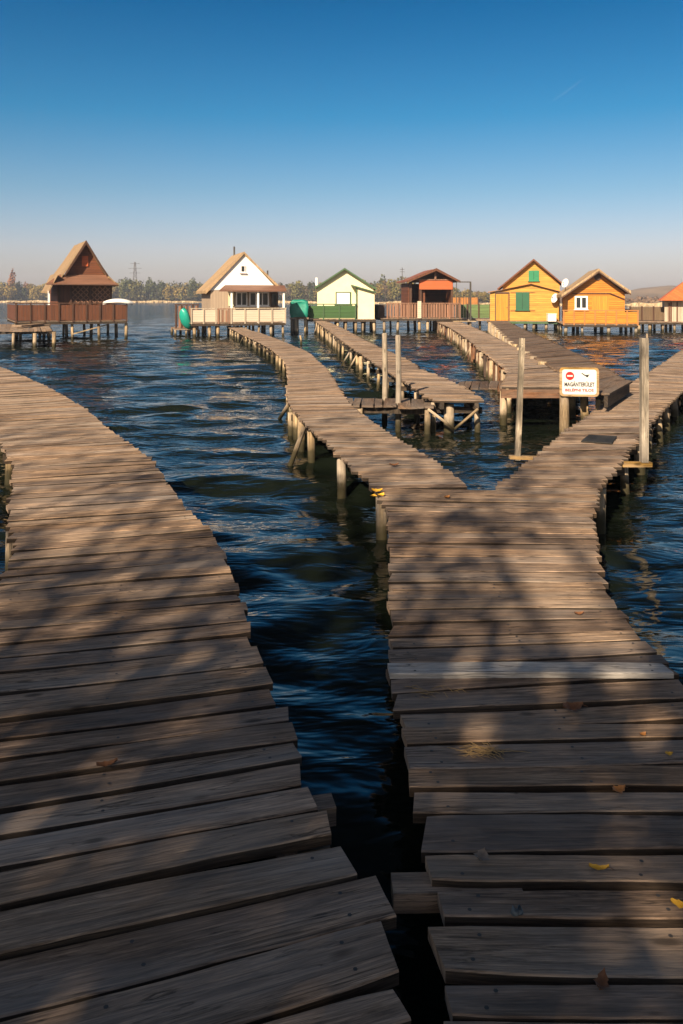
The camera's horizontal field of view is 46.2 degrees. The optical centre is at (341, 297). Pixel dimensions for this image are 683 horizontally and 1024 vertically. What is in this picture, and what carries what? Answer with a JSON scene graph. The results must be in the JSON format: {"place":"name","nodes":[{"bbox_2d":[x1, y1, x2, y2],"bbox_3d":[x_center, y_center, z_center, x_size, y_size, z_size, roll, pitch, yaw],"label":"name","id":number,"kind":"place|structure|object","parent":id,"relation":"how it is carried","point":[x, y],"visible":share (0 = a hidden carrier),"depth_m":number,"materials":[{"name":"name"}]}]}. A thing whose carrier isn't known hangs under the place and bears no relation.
{"place":"outdoors","nodes":[
{"label":"outdoors","id":0,"kind":"place"},
{"bbox_2d":[29,286,39,299],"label":"tree","id":1,"kind":"object","parent":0,"point":[35,293],"visible":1,"depth_m":375.68,"materials":[{"name":"brown plant"}]},
{"bbox_2d":[1,300,658,303],"bbox_3d":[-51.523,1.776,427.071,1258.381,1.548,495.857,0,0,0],"label":"shore ground","id":2,"kind":"structure","parent":0,"point":[390,301],"depth_m":265.89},
{"bbox_2d":[0,282,7,300],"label":"tree","id":3,"kind":"object","parent":2,"relation":"on","point":[2,287],"visible":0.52,"depth_m":391.86,"materials":[{"name":"green plant"}]},
{"bbox_2d":[3,283,17,300],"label":"tree","id":4,"kind":"object","parent":2,"relation":"on","point":[10,291],"visible":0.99,"depth_m":379.47,"materials":[{"name":"brown plant"}]},
{"bbox_2d":[7,268,15,299],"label":"tree","id":5,"kind":"object","parent":2,"relation":"on","point":[11,277],"visible":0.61,"depth_m":387.43,"materials":[{"name":"pink plant"}]},
{"bbox_2d":[12,282,21,300],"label":"tree","id":6,"kind":"object","parent":2,"relation":"on","point":[19,296],"visible":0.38,"depth_m":394.08,"materials":[{"name":"green plant"}]},
{"bbox_2d":[15,281,22,300],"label":"tree","id":7,"kind":"object","parent":2,"relation":"on","point":[18,289],"visible":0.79,"depth_m":391.13,"materials":[{"name":"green plant"}]},
{"bbox_2d":[21,286,26,300],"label":"tree","id":8,"kind":"object","parent":2,"relation":"on","point":[24,290],"visible":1,"depth_m":384.82,"materials":[{"name":"green plant"}]},
{"bbox_2d":[26,283,35,299],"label":"tree","id":9,"kind":"object","parent":2,"relation":"on","point":[30,286],"visible":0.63,"depth_m":395.52,"materials":[{"name":"brown plant"}]},
{"bbox_2d":[37,285,46,299],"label":"tree","id":10,"kind":"object","parent":2,"relation":"on","point":[41,293],"visible":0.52,"depth_m":386.52,"materials":[{"name":"brown plant"}]},
{"bbox_2d":[112,286,117,294],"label":"tree","id":11,"kind":"object","parent":2,"relation":"on","point":[114,289],"visible":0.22,"depth_m":388.05,"materials":[{"name":"green plant"}]},
{"bbox_2d":[113,279,127,298],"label":"tree","id":12,"kind":"object","parent":2,"relation":"on","point":[117,291],"visible":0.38,"depth_m":389.38,"materials":[{"name":"green plant"}]},
{"bbox_2d":[118,277,128,298],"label":"tree","id":13,"kind":"object","parent":2,"relation":"on","point":[123,286],"visible":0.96,"depth_m":380.33,"materials":[{"name":"green plant"}]},
{"bbox_2d":[125,278,131,300],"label":"tree","id":14,"kind":"object","parent":2,"relation":"on","point":[129,280],"visible":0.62,"depth_m":380.56,"materials":[{"name":"green plant"}]},
{"bbox_2d":[128,279,141,300],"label":"tree","id":15,"kind":"object","parent":2,"relation":"on","point":[136,290],"visible":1,"depth_m":375.14,"materials":[{"name":"green plant"}]},
{"bbox_2d":[130,262,139,281],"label":"power pylon","id":16,"kind":"object","parent":2,"relation":"on","point":[134,263],"visible":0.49,"depth_m":419.92,"materials":[{"name":"metal"}]},
{"bbox_2d":[143,288,148,300],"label":"tree","id":17,"kind":"object","parent":2,"relation":"on","point":[147,293],"visible":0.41,"depth_m":388.38,"materials":[{"name":"green plant"}]},
{"bbox_2d":[145,277,153,300],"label":"tree","id":18,"kind":"object","parent":2,"relation":"on","point":[149,287],"visible":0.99,"depth_m":377.77,"materials":[{"name":"green plant"}]},
{"bbox_2d":[152,281,158,299],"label":"tree","id":19,"kind":"object","parent":2,"relation":"on","point":[155,285],"visible":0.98,"depth_m":379.23,"materials":[{"name":"green plant"}]},
{"bbox_2d":[157,281,165,299],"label":"tree","id":20,"kind":"object","parent":2,"relation":"on","point":[161,286],"visible":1,"depth_m":379.20,"materials":[{"name":"green plant"}]},
{"bbox_2d":[162,285,172,300],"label":"tree","id":21,"kind":"object","parent":2,"relation":"on","point":[167,292],"visible":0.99,"depth_m":378.58,"materials":[{"name":"brown plant"}]},
{"bbox_2d":[170,284,180,300],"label":"tree","id":22,"kind":"object","parent":2,"relation":"on","point":[176,292],"visible":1,"depth_m":379.81,"materials":[{"name":"brown plant"}]},
{"bbox_2d":[177,286,185,300],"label":"tree","id":23,"kind":"object","parent":2,"relation":"on","point":[180,296],"visible":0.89,"depth_m":379.69,"materials":[{"name":"brown plant"}]},
{"bbox_2d":[180,282,192,300],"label":"tree","id":24,"kind":"object","parent":2,"relation":"on","point":[183,289],"visible":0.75,"depth_m":379.05,"materials":[{"name":"brown plant"}]},
{"bbox_2d":[186,278,196,300],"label":"tree","id":25,"kind":"object","parent":2,"relation":"on","point":[192,286],"visible":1,"depth_m":371.48,"materials":[{"name":"green plant"}]},
{"bbox_2d":[196,282,201,300],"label":"tree","id":26,"kind":"object","parent":2,"relation":"on","point":[197,288],"visible":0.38,"depth_m":387.22,"materials":[{"name":"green plant"}]},
{"bbox_2d":[0,280,489,301],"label":"wood","id":27,"kind":"object","parent":2,"relation":"on","point":[156,297],"visible":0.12,"depth_m":398.74,"materials":[{"name":"green plant"}]},
{"bbox_2d":[285,287,290,300],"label":"tree","id":28,"kind":"object","parent":2,"relation":"on","point":[288,292],"visible":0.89,"depth_m":341.14,"materials":[{"name":"green plant"}]},
{"bbox_2d":[286,282,296,299],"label":"tree","id":29,"kind":"object","parent":2,"relation":"on","point":[291,285],"visible":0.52,"depth_m":345.39,"materials":[{"name":"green plant"}]},
{"bbox_2d":[291,281,307,299],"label":"tree","id":30,"kind":"object","parent":2,"relation":"on","point":[298,290],"visible":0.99,"depth_m":337.23,"materials":[{"name":"green plant"}]},
{"bbox_2d":[295,280,307,299],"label":"tree","id":31,"kind":"object","parent":2,"relation":"on","point":[303,290],"visible":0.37,"depth_m":342.59,"materials":[{"name":"green plant"}]},
{"bbox_2d":[307,282,314,300],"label":"tree","id":32,"kind":"object","parent":2,"relation":"on","point":[310,285],"visible":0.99,"depth_m":335.13,"materials":[{"name":"green plant"}]},
{"bbox_2d":[312,289,316,301],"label":"tree","id":33,"kind":"object","parent":2,"relation":"on","point":[315,294],"visible":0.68,"depth_m":335.65,"materials":[{"name":"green plant"}]},
{"bbox_2d":[0,300,661,306],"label":"reed bed","id":34,"kind":"object","parent":2,"relation":"on","point":[629,304],"visible":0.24,"depth_m":333.10,"materials":[{"name":"beige plant"}]},
{"bbox_2d":[374,280,386,301],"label":"tree","id":35,"kind":"object","parent":2,"relation":"on","point":[379,287],"visible":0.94,"depth_m":296.88,"materials":[{"name":"yellow plant"}]},
{"bbox_2d":[379,274,385,300],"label":"tree","id":36,"kind":"object","parent":2,"relation":"on","point":[381,280],"visible":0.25,"depth_m":318.77,"materials":[{"name":"green plant"}]},
{"bbox_2d":[381,279,390,301],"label":"tree","id":37,"kind":"object","parent":2,"relation":"on","point":[386,286],"visible":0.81,"depth_m":295.21,"materials":[{"name":"green plant"}]},
{"bbox_2d":[386,282,393,300],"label":"tree","id":38,"kind":"object","parent":2,"relation":"on","point":[388,294],"visible":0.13,"depth_m":308.41,"materials":[{"name":"green plant"}]},
{"bbox_2d":[386,279,400,300],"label":"tree","id":39,"kind":"object","parent":2,"relation":"on","point":[394,292],"visible":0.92,"depth_m":290.20,"materials":[{"name":"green plant"}]},
{"bbox_2d":[395,276,404,300],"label":"tree","id":40,"kind":"object","parent":2,"relation":"on","point":[398,286],"visible":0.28,"depth_m":292.30,"materials":[{"name":"green plant"}]},
{"bbox_2d":[461,289,469,297],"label":"tree","id":41,"kind":"object","parent":2,"relation":"on","point":[466,293],"visible":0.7,"depth_m":280.52,"materials":[{"name":"brown plant"}]},
{"bbox_2d":[478,291,486,302],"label":"tree","id":42,"kind":"object","parent":2,"relation":"on","point":[483,295],"visible":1,"depth_m":255.44,"materials":[{"name":"brown plant"}]},
{"bbox_2d":[560,296,661,302],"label":"hill scrub","id":43,"kind":"object","parent":2,"relation":"on","point":[646,299],"visible":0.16,"depth_m":229.77,"materials":[{"name":"plant"}]},
{"bbox_2d":[0,302,682,1023],"bbox_3d":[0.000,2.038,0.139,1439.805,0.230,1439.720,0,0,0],"label":"lake water","id":44,"kind":"structure","parent":0,"point":[200,424],"depth_m":7.99,"materials":[{"name":"blue liquid"}]},
{"bbox_2d":[0,324,55,347],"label":"jetty","id":45,"kind":"object","parent":44,"relation":"in","point":[34,331],"visible":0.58,"depth_m":33.20,"materials":[{"name":"brown wood"}]},
{"bbox_2d":[12,323,50,326],"bbox_3d":[-14.758,1.282,37.339,1.436,0.115,3.251,0,0,0],"label":"plank stack","id":46,"kind":"object","parent":45,"relation":"on","point":[36,324],"visible":1,"depth_m":37.52,"materials":[{"name":"wood"}]},
{"bbox_2d":[7,240,127,339],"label":"stilt house","id":47,"kind":"structure","parent":44,"relation":"on","point":[79,291],"depth_m":40.35,"materials":[{"name":"brown wood"}]},
{"bbox_2d":[60,286,69,302],"bbox_3d":[-13.982,-0.152,40.349,0.638,0.911,0.055,0,0,-26],"label":"door","id":48,"kind":"structure","parent":47,"relation":"in","point":[64,290],"depth_m":40.34,"materials":[{"name":"brown wood"}]},
{"bbox_2d":[103,299,132,304],"bbox_3d":[-11.343,0.188,40.600,1.500,0.320,0.819,0,0,-8],"label":"boat","id":49,"kind":"object","parent":47,"relation":"on","point":[119,301],"visible":0.94,"depth_m":40.30,"materials":[{"name":"white plastic"}]},
{"bbox_2d":[0,367,410,1023],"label":"wooden walkway","id":50,"kind":"structure","parent":44,"relation":"in","point":[124,631],"depth_m":2.63,"materials":[{"name":"brown wood"}]},
{"bbox_2d":[96,757,119,766],"bbox_3d":[-0.791,1.583,2.730,0.088,0.021,0.031,0,0,-25],"label":"fallen leaf","id":51,"kind":"object","parent":50,"relation":"on","point":[105,763],"visible":1,"depth_m":2.73,"materials":[{"name":"brown plant"}]},
{"bbox_2d":[171,247,286,337],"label":"stilt house","id":52,"kind":"structure","parent":44,"relation":"on","point":[244,287],"depth_m":42.67,"materials":[{"name":"white wood"}]},
{"bbox_2d":[179,307,192,329],"bbox_3d":[-8.152,1.128,41.749,0.639,1.250,0.370,0,28,28],"label":"boat","id":53,"kind":"object","parent":52,"relation":"on","point":[184,317],"visible":0.94,"depth_m":41.57,"materials":[{"name":"green plastic"}]},
{"bbox_2d":[228,292,233,305],"bbox_3d":[-5.900,0.054,42.769,0.280,0.752,0.055,0,0,-17],"label":"door","id":54,"kind":"structure","parent":52,"relation":"in","point":[228,292],"depth_m":42.74,"materials":[{"name":"beige wood"}]},
{"bbox_2d":[235,292,248,306],"bbox_3d":[-5.355,0.079,42.891,0.736,0.802,0.130,0,0,-17],"label":"window","id":55,"kind":"structure","parent":52,"relation":"in","point":[241,297],"depth_m":42.91,"materials":[{"name":"grey glass"}]},
{"bbox_2d":[239,265,246,272],"bbox_3d":[-5.283,-1.534,42.892,0.372,0.426,0.130,0,0,-17],"label":"window","id":56,"kind":"structure","parent":52,"relation":"in","point":[242,267],"depth_m":42.92,"materials":[{"name":"white wood"}]},
{"bbox_2d":[249,292,269,306],"bbox_3d":[-4.445,0.079,43.169,1.184,0.802,0.130,0,0,-17],"label":"window","id":57,"kind":"structure","parent":52,"relation":"in","point":[263,296],"depth_m":43.21,"materials":[{"name":"white glass"}]},
{"bbox_2d":[270,293,278,306],"bbox_3d":[-3.636,0.106,43.418,0.512,0.749,0.130,0,0,-17],"label":"window","id":58,"kind":"structure","parent":52,"relation":"in","point":[274,296],"depth_m":43.43,"materials":[{"name":"black glass"}]},
{"bbox_2d":[290,299,308,333],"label":"covered platform","id":59,"kind":"structure","parent":44,"relation":"in","point":[299,308],"depth_m":45.00,"materials":[{"name":"green fabric"}]},
{"bbox_2d":[307,268,376,332],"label":"stilt house","id":60,"kind":"structure","parent":44,"relation":"on","point":[344,295],"depth_m":45.80,"materials":[{"name":"white wood"}]},
{"bbox_2d":[335,292,350,303],"bbox_3d":[0.103,0.015,46.977,0.911,0.734,0.075,0,0,0],"label":"window","id":61,"kind":"structure","parent":60,"relation":"in","point":[340,297],"depth_m":46.94,"materials":[{"name":"white paint"}]},
{"bbox_2d":[382,333,387,425],"bbox_3d":[0.705,2.060,13.041,0.101,2.980,0.097,0,0,0],"label":"gate post","id":62,"kind":"object","parent":44,"relation":"in","point":[384,374],"visible":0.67,"depth_m":13.00,"materials":[{"name":"beige wood"}]},
{"bbox_2d":[347,398,433,433],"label":"cross walkway","id":63,"kind":"structure","parent":44,"relation":"in","point":[389,405],"depth_m":12.23,"materials":[{"name":"brown wood"}]},
{"bbox_2d":[395,335,400,431],"bbox_3d":[0.880,2.062,12.419,0.100,2.976,0.102,0,0,0],"label":"gate post","id":64,"kind":"object","parent":44,"relation":"in","point":[398,379],"visible":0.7,"depth_m":12.38,"materials":[{"name":"wood"}]},
{"bbox_2d":[314,321,483,432],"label":"wooden walkway","id":65,"kind":"structure","parent":44,"relation":"in","point":[435,389],"depth_m":15.10,"materials":[{"name":"brown wood"}]},
{"bbox_2d":[374,268,461,332],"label":"stilt house","id":66,"kind":"structure","parent":44,"relation":"on","point":[428,297],"depth_m":48.22,"materials":[{"name":"brown wood"}]},
{"bbox_2d":[227,326,682,1023],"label":"wooden walkway","id":67,"kind":"structure","parent":44,"relation":"in","point":[491,592],"depth_m":3.04,"materials":[{"name":"brown wood"}]},
{"bbox_2d":[473,847,488,859],"bbox_3d":[0.398,1.586,2.284,0.043,0.015,0.056,0,0,-4],"label":"fallen leaf","id":68,"kind":"object","parent":67,"relation":"on","point":[481,854],"visible":1,"depth_m":2.29,"materials":[{"name":"grey plant"}]},
{"bbox_2d":[510,905,523,916],"bbox_3d":[0.455,1.587,2.073,0.028,0.026,0.028,0,0,41],"label":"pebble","id":69,"kind":"object","parent":67,"relation":"on","point":[514,912],"visible":1,"depth_m":2.07,"materials":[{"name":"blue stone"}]},
{"bbox_2d":[509,338,534,460],"bbox_3d":[1.885,1.038,8.201,0.285,1.250,0.060,2,0,0],"label":"gate post","id":70,"kind":"object","parent":67,"relation":"attached to","point":[519,409],"visible":0.86,"depth_m":8.18,"materials":[{"name":"brown wood"}]},
{"bbox_2d":[563,702,587,711],"bbox_3d":[0.903,1.581,3.111,0.096,0.026,0.066,0,0,-41],"label":"fallen leaf","id":71,"kind":"object","parent":67,"relation":"on","point":[574,706],"visible":1,"depth_m":3.11,"materials":[{"name":"brown plant"}]},
{"bbox_2d":[581,434,616,443],"bbox_3d":[2.894,1.582,8.981,0.324,0.012,0.502,0,0,25],"label":"rubber mat","id":72,"kind":"object","parent":67,"relation":"on","point":[604,439],"visible":1,"depth_m":8.91,"materials":[{"name":"grey rubber"}]},
{"bbox_2d":[593,967,608,989],"bbox_3d":[0.604,1.585,1.866,0.036,0.019,0.070,0,0,6],"label":"fallen leaf","id":73,"kind":"object","parent":67,"relation":"on","point":[601,979],"visible":1,"depth_m":1.86,"materials":[{"name":"brown plant"}]},
{"bbox_2d":[589,863,613,869],"bbox_3d":[0.725,1.585,2.230,0.069,0.018,0.021,0,0,5],"label":"fallen leaf","id":74,"kind":"object","parent":67,"relation":"on","point":[597,867],"visible":1,"depth_m":2.23,"materials":[{"name":"yellow plant"}]},
{"bbox_2d":[612,785,627,792],"bbox_3d":[0.900,1.586,2.593,0.039,0.016,0.057,0,0,39],"label":"fallen leaf","id":75,"kind":"object","parent":67,"relation":"on","point":[620,788],"visible":1,"depth_m":2.59,"materials":[{"name":"brown plant"}]},
{"bbox_2d":[622,338,651,466],"bbox_3d":[2.913,1.030,7.903,0.290,1.270,0.070,0,0,0],"label":"gate post","id":76,"kind":"object","parent":67,"relation":"attached to","point":[643,461],"visible":0.89,"depth_m":7.87,"materials":[{"name":"brown wood"}]},
{"bbox_2d":[671,898,682,908],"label":"fallen leaf","id":77,"kind":"object","parent":67,"relation":"on","point":[678,903],"visible":1,"depth_m":2.10,"materials":[{"name":"yellow plant"}]},
{"bbox_2d":[452,281,475,325],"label":"garden gate","id":78,"kind":"structure","parent":44,"relation":"in","point":[470,321],"depth_m":46.97,"materials":[{"name":"metal"}]},
{"bbox_2d":[453,297,478,305],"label":"board fence","id":79,"kind":"object","parent":44,"relation":"in","point":[467,300],"visible":0.19,"depth_m":75.00,"materials":[{"name":"orange wood"}]},
{"bbox_2d":[457,304,489,328],"bbox_3d":[8.600,1.812,52.350,2.515,2.878,1.700,0,0,0],"label":"green fence","id":80,"kind":"object","parent":44,"relation":"in","point":[480,312],"visible":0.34,"depth_m":52.00,"materials":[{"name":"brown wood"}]},
{"bbox_2d":[458,380,502,406],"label":"cross walkway","id":81,"kind":"structure","parent":44,"relation":"in","point":[475,385],"depth_m":14.78,"materials":[{"name":"brown wood"}]},
{"bbox_2d":[432,321,602,425],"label":"wooden walkway","id":82,"kind":"structure","parent":44,"relation":"in","point":[492,358],"depth_m":17.68,"materials":[{"name":"brown wood"}]},
{"bbox_2d":[487,259,561,330],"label":"stilt house","id":83,"kind":"structure","parent":44,"relation":"on","point":[529,291],"depth_m":50.23,"materials":[{"name":"yellow wood"}]},
{"bbox_2d":[495,292,508,320],"bbox_3d":[10.112,0.523,50.337,0.884,1.789,0.086,0,0,13],"label":"door","id":84,"kind":"structure","parent":83,"relation":"in","point":[501,301],"depth_m":50.35,"materials":[{"name":"wood"}]},
{"bbox_2d":[515,292,529,310],"bbox_3d":[11.326,0.218,50.054,0.909,1.164,0.130,0,0,13],"label":"window","id":85,"kind":"structure","parent":83,"relation":"in","point":[522,299],"depth_m":50.03,"materials":[{"name":"green wood"}]},
{"bbox_2d":[528,270,539,281],"bbox_3d":[12.176,-1.391,50.678,0.720,0.695,0.130,0,0,13],"label":"window","id":86,"kind":"structure","parent":83,"relation":"in","point":[533,275],"depth_m":50.63,"materials":[{"name":"green wood"}]},
{"bbox_2d":[546,313,555,320],"bbox_3d":[12.910,1.195,49.200,0.533,0.479,0.440,0,0,0],"label":"storage box","id":87,"kind":"object","parent":83,"relation":"on","point":[551,316],"visible":1,"depth_m":49.00,"materials":[{"name":"white plastic"}]},
{"bbox_2d":[487,321,632,417],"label":"wooden walkway","id":88,"kind":"structure","parent":44,"relation":"in","point":[613,387],"depth_m":17.81,"materials":[{"name":"brown wood"}]},
{"bbox_2d":[559,367,598,433],"bbox_3d":[3.322,2.209,11.231,0.536,2.481,0.186,0,0,6],"label":"warning sign","id":89,"kind":"object","parent":44,"relation":"in","point":[579,381],"visible":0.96,"depth_m":11.15,"materials":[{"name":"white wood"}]},
{"bbox_2d":[555,269,638,335],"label":"stilt house","id":90,"kind":"structure","parent":44,"relation":"on","point":[595,298],"depth_m":45.34,"materials":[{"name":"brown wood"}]},
{"bbox_2d":[574,296,587,309],"bbox_3d":[13.674,0.295,45.622,0.831,0.818,0.130,0,0,11],"label":"window","id":91,"kind":"structure","parent":90,"relation":"in","point":[581,302],"depth_m":45.63,"materials":[{"name":"white wood"}]},
{"bbox_2d":[592,296,608,311],"bbox_3d":[14.695,0.658,45.451,0.910,1.544,0.036,0,0,11],"label":"window shutter","id":92,"kind":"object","parent":90,"relation":"in","point":[598,302],"depth_m":45.43,"materials":[{"name":"wood"}]},
{"bbox_2d":[629,306,666,331],"bbox_3d":[18.798,1.876,49.350,2.454,2.750,1.700,0,0,0],"label":"reed fence","id":93,"kind":"object","parent":44,"relation":"in","point":[651,314],"visible":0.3,"depth_m":49.00,"materials":[{"name":"brown wood"}]},
{"bbox_2d":[638,282,682,332],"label":"stilt house","id":94,"kind":"structure","parent":44,"relation":"on","point":[672,302],"depth_m":48.21,"materials":[{"name":"white wood"}]},
{"bbox_2d":[0,0,682,293],"label":"sky","id":95,"kind":"structure","parent":0,"point":[475,141],"materials":[{"name":"blue"}]},
{"bbox_2d":[406,685,467,698],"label":"dry grass","id":96,"kind":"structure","parent":0,"point":[431,692],"depth_m":3.24,"materials":[{"name":"plant"}]},
{"bbox_2d":[447,739,530,760],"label":"dry grass","id":97,"kind":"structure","parent":0,"point":[487,751],"depth_m":2.81,"materials":[{"name":"plant"}]},
{"bbox_2d":[625,285,675,298],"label":"hill","id":98,"kind":"structure","parent":0,"point":[658,291],"depth_m":469.49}
]}

